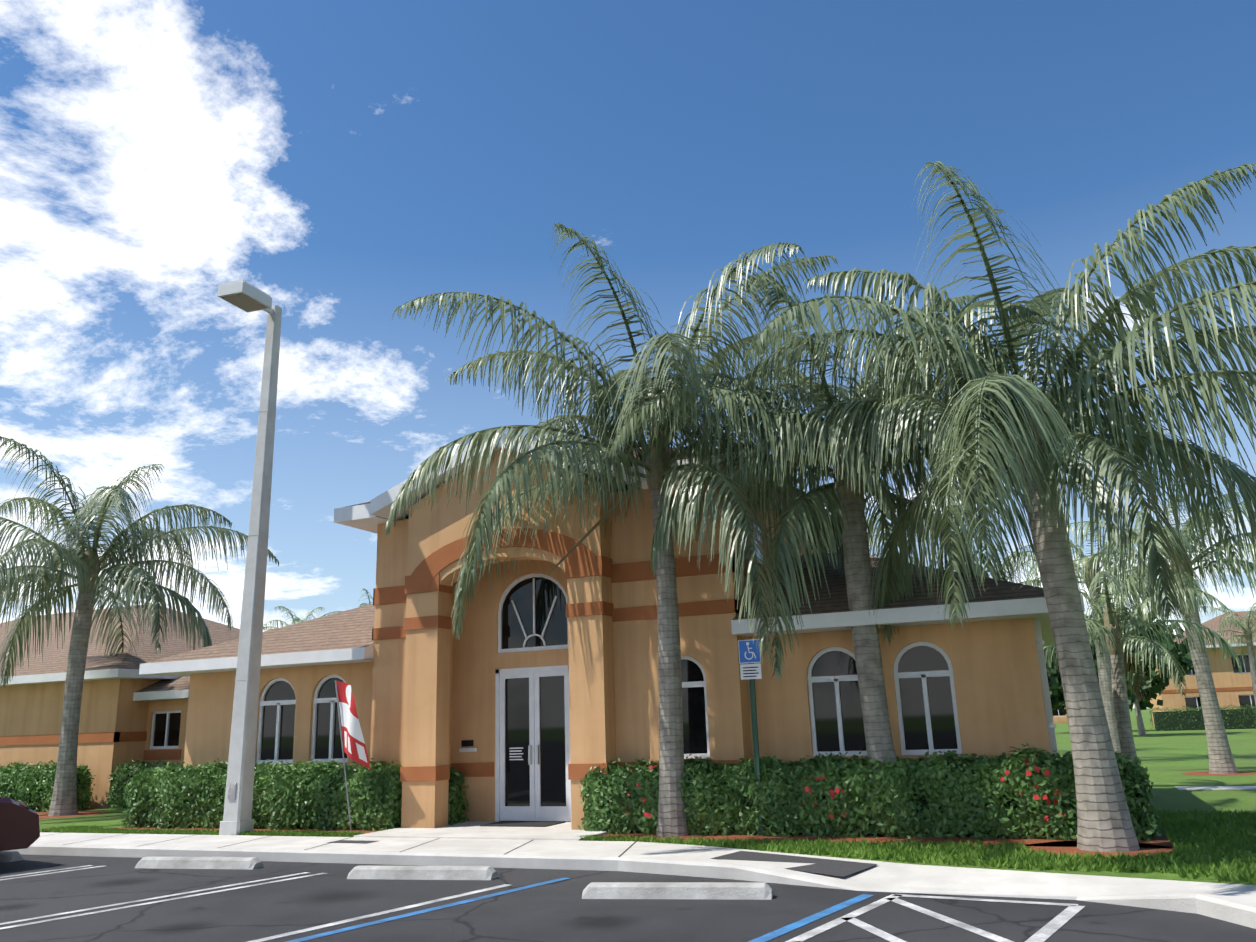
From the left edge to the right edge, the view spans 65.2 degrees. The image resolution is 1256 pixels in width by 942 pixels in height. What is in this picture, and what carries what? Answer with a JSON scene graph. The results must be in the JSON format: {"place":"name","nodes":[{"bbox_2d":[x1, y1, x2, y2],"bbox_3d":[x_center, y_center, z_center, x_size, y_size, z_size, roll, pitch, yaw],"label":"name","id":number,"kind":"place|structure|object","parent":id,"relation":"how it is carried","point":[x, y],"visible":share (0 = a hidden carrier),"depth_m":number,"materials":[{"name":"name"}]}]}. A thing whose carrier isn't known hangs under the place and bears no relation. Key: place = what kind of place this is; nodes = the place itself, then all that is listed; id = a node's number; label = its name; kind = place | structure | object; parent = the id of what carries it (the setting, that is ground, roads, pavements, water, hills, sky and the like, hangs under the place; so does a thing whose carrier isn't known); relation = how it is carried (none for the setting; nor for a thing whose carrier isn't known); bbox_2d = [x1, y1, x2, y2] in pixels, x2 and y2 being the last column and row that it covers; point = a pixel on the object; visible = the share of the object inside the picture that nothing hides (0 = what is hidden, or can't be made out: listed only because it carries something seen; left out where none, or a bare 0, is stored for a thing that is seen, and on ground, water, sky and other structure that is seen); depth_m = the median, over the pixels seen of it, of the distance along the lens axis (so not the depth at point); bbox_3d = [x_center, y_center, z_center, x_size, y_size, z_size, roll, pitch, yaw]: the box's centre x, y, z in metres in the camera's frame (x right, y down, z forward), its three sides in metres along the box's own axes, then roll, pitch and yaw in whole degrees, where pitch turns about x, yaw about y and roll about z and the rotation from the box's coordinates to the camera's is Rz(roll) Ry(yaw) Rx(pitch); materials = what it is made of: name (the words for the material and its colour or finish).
{"place":"outdoors","nodes":[
{"label":"outdoors","id":0,"kind":"place"},
{"bbox_2d":[0,854,1255,941],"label":"parking lot asphalt","id":1,"kind":"structure","parent":0,"point":[561,911],"depth_m":8.90,"materials":[{"name":"grey asphalt"}]},
{"bbox_2d":[0,851,23,861],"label":"wheel stop","id":2,"kind":"object","parent":1,"relation":"on","point":[9,856],"visible":1,"depth_m":14.14,"materials":[{"name":"concrete"}]},
{"bbox_2d":[0,797,39,850],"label":"car","id":3,"kind":"object","parent":1,"relation":"on","point":[19,825],"visible":1,"depth_m":13.35,"materials":[{"name":"red paint"}]},
{"bbox_2d":[135,856,263,869],"bbox_3d":[-5.592,5.102,12.790,1.831,0.125,0.240,-6,-15,16],"label":"wheel stop","id":4,"kind":"object","parent":1,"relation":"on","point":[249,863],"visible":1,"depth_m":12.69,"materials":[{"name":"concrete"}]},
{"bbox_2d":[347,866,497,879],"bbox_3d":[-2.357,4.591,11.227,1.788,0.125,0.240,-6,-15,14],"label":"wheel stop","id":5,"kind":"object","parent":1,"relation":"on","point":[431,872],"visible":1,"depth_m":11.13,"materials":[{"name":"concrete"}]},
{"bbox_2d":[0,865,1084,941],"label":"parking markings","id":6,"kind":"object","parent":1,"relation":"on","point":[1054,925],"visible":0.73,"depth_m":8.54,"materials":[{"name":"white paint"}]},
{"bbox_2d":[8,821,1255,928],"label":"sidewalk kerb","id":7,"kind":"structure","parent":1,"relation":"on","point":[562,846],"depth_m":11.59,"materials":[{"name":"concrete"}]},
{"bbox_2d":[327,840,877,876],"bbox_3d":[-0.736,4.728,12.187,7.863,0.064,1.024,-11,-17,32],"label":"tactile warning pad","id":8,"kind":"object","parent":7,"relation":"on","point":[832,867],"visible":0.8,"depth_m":10.52,"materials":[{"name":"grey concrete"}]},
{"bbox_2d":[582,882,772,899],"bbox_3d":[0.467,4.038,9.453,1.832,0.125,0.240,-5,-15,12],"label":"wheel stop","id":9,"kind":"object","parent":1,"relation":"on","point":[691,890],"visible":1,"depth_m":9.37,"materials":[{"name":"concrete"}]},
{"bbox_2d":[0,0,1255,708],"label":"sky","id":10,"kind":"structure","parent":0,"point":[347,162],"materials":[{"name":"blue"}]},
{"bbox_2d":[37,710,1255,884],"bbox_3d":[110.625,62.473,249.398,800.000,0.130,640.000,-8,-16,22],"label":"lawn","id":11,"kind":"structure","parent":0,"point":[1168,758],"depth_m":20.36,"materials":[{"name":"green plant"}]},
{"bbox_2d":[217,280,281,834],"bbox_3d":[-6.454,1.294,16.216,0.520,9.020,1.345,-6,-15,18],"label":"parking light pole","id":12,"kind":"object","parent":11,"relation":"on","point":[245,296],"visible":0.96,"depth_m":16.41,"materials":[{"name":"concrete"}]},
{"bbox_2d":[36,771,1255,856],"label":"mulch beds","id":13,"kind":"object","parent":11,"relation":"on","point":[1162,843],"visible":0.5,"depth_m":12.17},
{"bbox_2d":[0,760,95,811],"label":"hedge","id":14,"kind":"object","parent":13,"relation":"on","point":[31,786],"visible":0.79,"depth_m":22.75,"materials":[{"name":"green plant"}]},
{"bbox_2d":[0,436,278,815],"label":"queen palm","id":15,"kind":"object","parent":13,"relation":"on","point":[84,559],"visible":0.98,"depth_m":22.28,"materials":[{"name":"green plant"}]},
{"bbox_2d":[335,681,369,830],"bbox_3d":[-4.500,4.523,15.637,0.707,2.354,0.402,-10,-17,29],"label":"flag","id":16,"kind":"object","parent":13,"relation":"on","point":[353,745],"visible":1,"depth_m":15.61,"materials":[{"name":"red fabric"}]},
{"bbox_2d":[385,223,895,836],"bbox_3d":[0.435,1.210,14.687,7.357,7.970,7.880,-8,-16,22],"label":"queen palm","id":17,"kind":"object","parent":13,"relation":"on","point":[615,391],"visible":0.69,"depth_m":13.85,"materials":[{"name":"green plant"}]},
{"bbox_2d":[738,639,764,835],"bbox_3d":[1.739,3.616,13.413,0.310,2.590,0.054,-8,-16,22],"label":"accessible parking sign","id":18,"kind":"object","parent":13,"relation":"on","point":[750,670],"visible":0.88,"depth_m":13.58,"materials":[{"name":"blue metal"}]},
{"bbox_2d":[609,276,1113,835],"bbox_3d":[3.244,1.333,14.012,7.438,7.212,6.776,-8,-16,22],"label":"queen palm","id":19,"kind":"object","parent":13,"relation":"on","point":[845,508],"visible":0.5,"depth_m":13.23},
{"bbox_2d":[577,742,1171,840],"bbox_3d":[2.896,4.376,13.206,7.615,1.220,1.221,-8,-16,22],"label":"hedge","id":20,"kind":"object","parent":13,"relation":"on","point":[1029,793],"visible":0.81,"depth_m":12.67,"materials":[{"name":"green plant"}]},
{"bbox_2d":[721,161,1255,851],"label":"queen palm","id":21,"kind":"object","parent":13,"relation":"on","point":[1017,409],"visible":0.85,"depth_m":11.20,"materials":[{"name":"green plant"}]},
{"bbox_2d":[1067,492,1255,773],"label":"queen palm","id":22,"kind":"object","parent":13,"relation":"on","point":[1221,759],"visible":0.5,"depth_m":22.67,"materials":[{"name":"green plant"}]},
{"bbox_2d":[40,809,1255,883],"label":"grass","id":23,"kind":"structure","parent":11,"relation":"on","point":[1183,860],"depth_m":10.93,"materials":[{"name":"green plant"}]},
{"bbox_2d":[1043,559,1241,763],"bbox_3d":[9.445,3.888,18.775,3.854,4.255,4.011,1,-15,-13],"label":"queen palm","id":24,"kind":"object","parent":11,"relation":"on","point":[1115,639],"visible":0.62,"depth_m":18.70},
{"bbox_2d":[1175,786,1255,789],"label":"lawn path","id":25,"kind":"structure","parent":0,"point":[1216,787],"depth_m":18.20,"materials":[{"name":"concrete"}]},
{"label":"ground","id":26,"kind":"structure","parent":0,"visible":0},
{"bbox_2d":[106,758,181,808],"bbox_3d":[-9.550,7.136,22.273,5.496,1.244,1.220,-8,-16,22],"label":"hedge","id":27,"kind":"object","parent":26,"relation":"on","point":[122,774],"visible":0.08,"depth_m":22.80,"materials":[{"name":"green plant"}]},
{"bbox_2d":[121,758,401,830],"bbox_3d":[-6.260,5.636,16.970,6.013,1.264,1.256,-8,-16,22],"label":"hedge","id":28,"kind":"object","parent":26,"relation":"on","point":[296,795],"visible":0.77,"depth_m":16.39,"materials":[{"name":"green plant"}]},
{"bbox_2d":[263,606,340,631],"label":"queen palm","id":29,"kind":"object","parent":26,"relation":"on","point":[297,620],"visible":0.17,"depth_m":49.68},
{"bbox_2d":[337,589,372,612],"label":"queen palm","id":30,"kind":"object","parent":26,"relation":"on","point":[363,604],"visible":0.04,"depth_m":48.02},
{"bbox_2d":[448,766,468,824],"bbox_3d":[-3.058,5.344,16.028,0.820,1.186,0.886,-8,-16,22],"label":"shrub","id":31,"kind":"object","parent":26,"relation":"on","point":[456,801],"visible":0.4,"depth_m":15.95,"materials":[{"name":"green plant"}]},
{"bbox_2d":[0,432,1084,829],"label":"building","id":32,"kind":"structure","parent":26,"relation":"on","point":[528,696],"depth_m":15.84,"materials":[{"name":"paint"}]},
{"bbox_2d":[1033,619,1057,756],"bbox_3d":[5.605,3.321,13.005,0.100,2.710,0.310,-8,-16,22],"label":"downspout","id":33,"kind":"object","parent":32,"relation":"attached to","point":[1051,725],"visible":0.73,"depth_m":13.16,"materials":[{"name":"grey metal"}]},
{"bbox_2d":[828,515,922,565],"bbox_3d":[8.077,5.984,35.413,6.084,8.877,5.568,-8,-16,22],"label":"queen palm","id":34,"kind":"object","parent":26,"relation":"on","point":[882,539],"depth_m":35.63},
{"bbox_2d":[944,540,1074,586],"bbox_3d":[14.348,6.780,37.073,5.705,7.766,5.911,-8,-16,22],"label":"queen palm","id":35,"kind":"object","parent":26,"relation":"on","point":[1005,571],"visible":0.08,"depth_m":36.98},
{"bbox_2d":[1052,705,1067,722],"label":"building","id":36,"kind":"structure","parent":26,"relation":"on","point":[1059,716],"depth_m":120.45,"materials":[{"name":"paint"}]},
{"bbox_2d":[1043,616,1096,714],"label":"tree","id":37,"kind":"object","parent":26,"relation":"on","point":[1056,691],"visible":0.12,"depth_m":65.71,"materials":[{"name":"green plant"}]},
{"bbox_2d":[995,512,1207,755],"bbox_3d":[14.342,5.133,29.552,5.848,7.187,5.590,-8,-16,22],"label":"queen palm","id":38,"kind":"object","parent":26,"relation":"on","point":[1104,673],"visible":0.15,"depth_m":29.14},
{"bbox_2d":[1055,610,1193,735],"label":"tree","id":39,"kind":"object","parent":26,"relation":"on","point":[1159,684],"visible":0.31,"depth_m":53.50,"materials":[{"name":"green plant"}]},
{"bbox_2d":[1148,611,1255,725],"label":"building","id":40,"kind":"structure","parent":26,"relation":"on","point":[1233,685],"depth_m":71.52,"materials":[{"name":"paint"}]},
{"bbox_2d":[1150,704,1255,730],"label":"hedge","id":41,"kind":"object","parent":26,"relation":"on","point":[1179,720],"visible":0.77,"depth_m":62.96,"materials":[{"name":"green plant"}]},
{"bbox_2d":[1173,706,1253,710],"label":"hedge","id":42,"kind":"object","parent":26,"relation":"on","point":[1222,708],"visible":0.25,"depth_m":69.31,"materials":[{"name":"green plant"}]},
{"bbox_2d":[1198,603,1255,704],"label":"queen palm","id":43,"kind":"object","parent":26,"relation":"on","point":[1248,632],"visible":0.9,"depth_m":59.10,"materials":[{"name":"green plant"}]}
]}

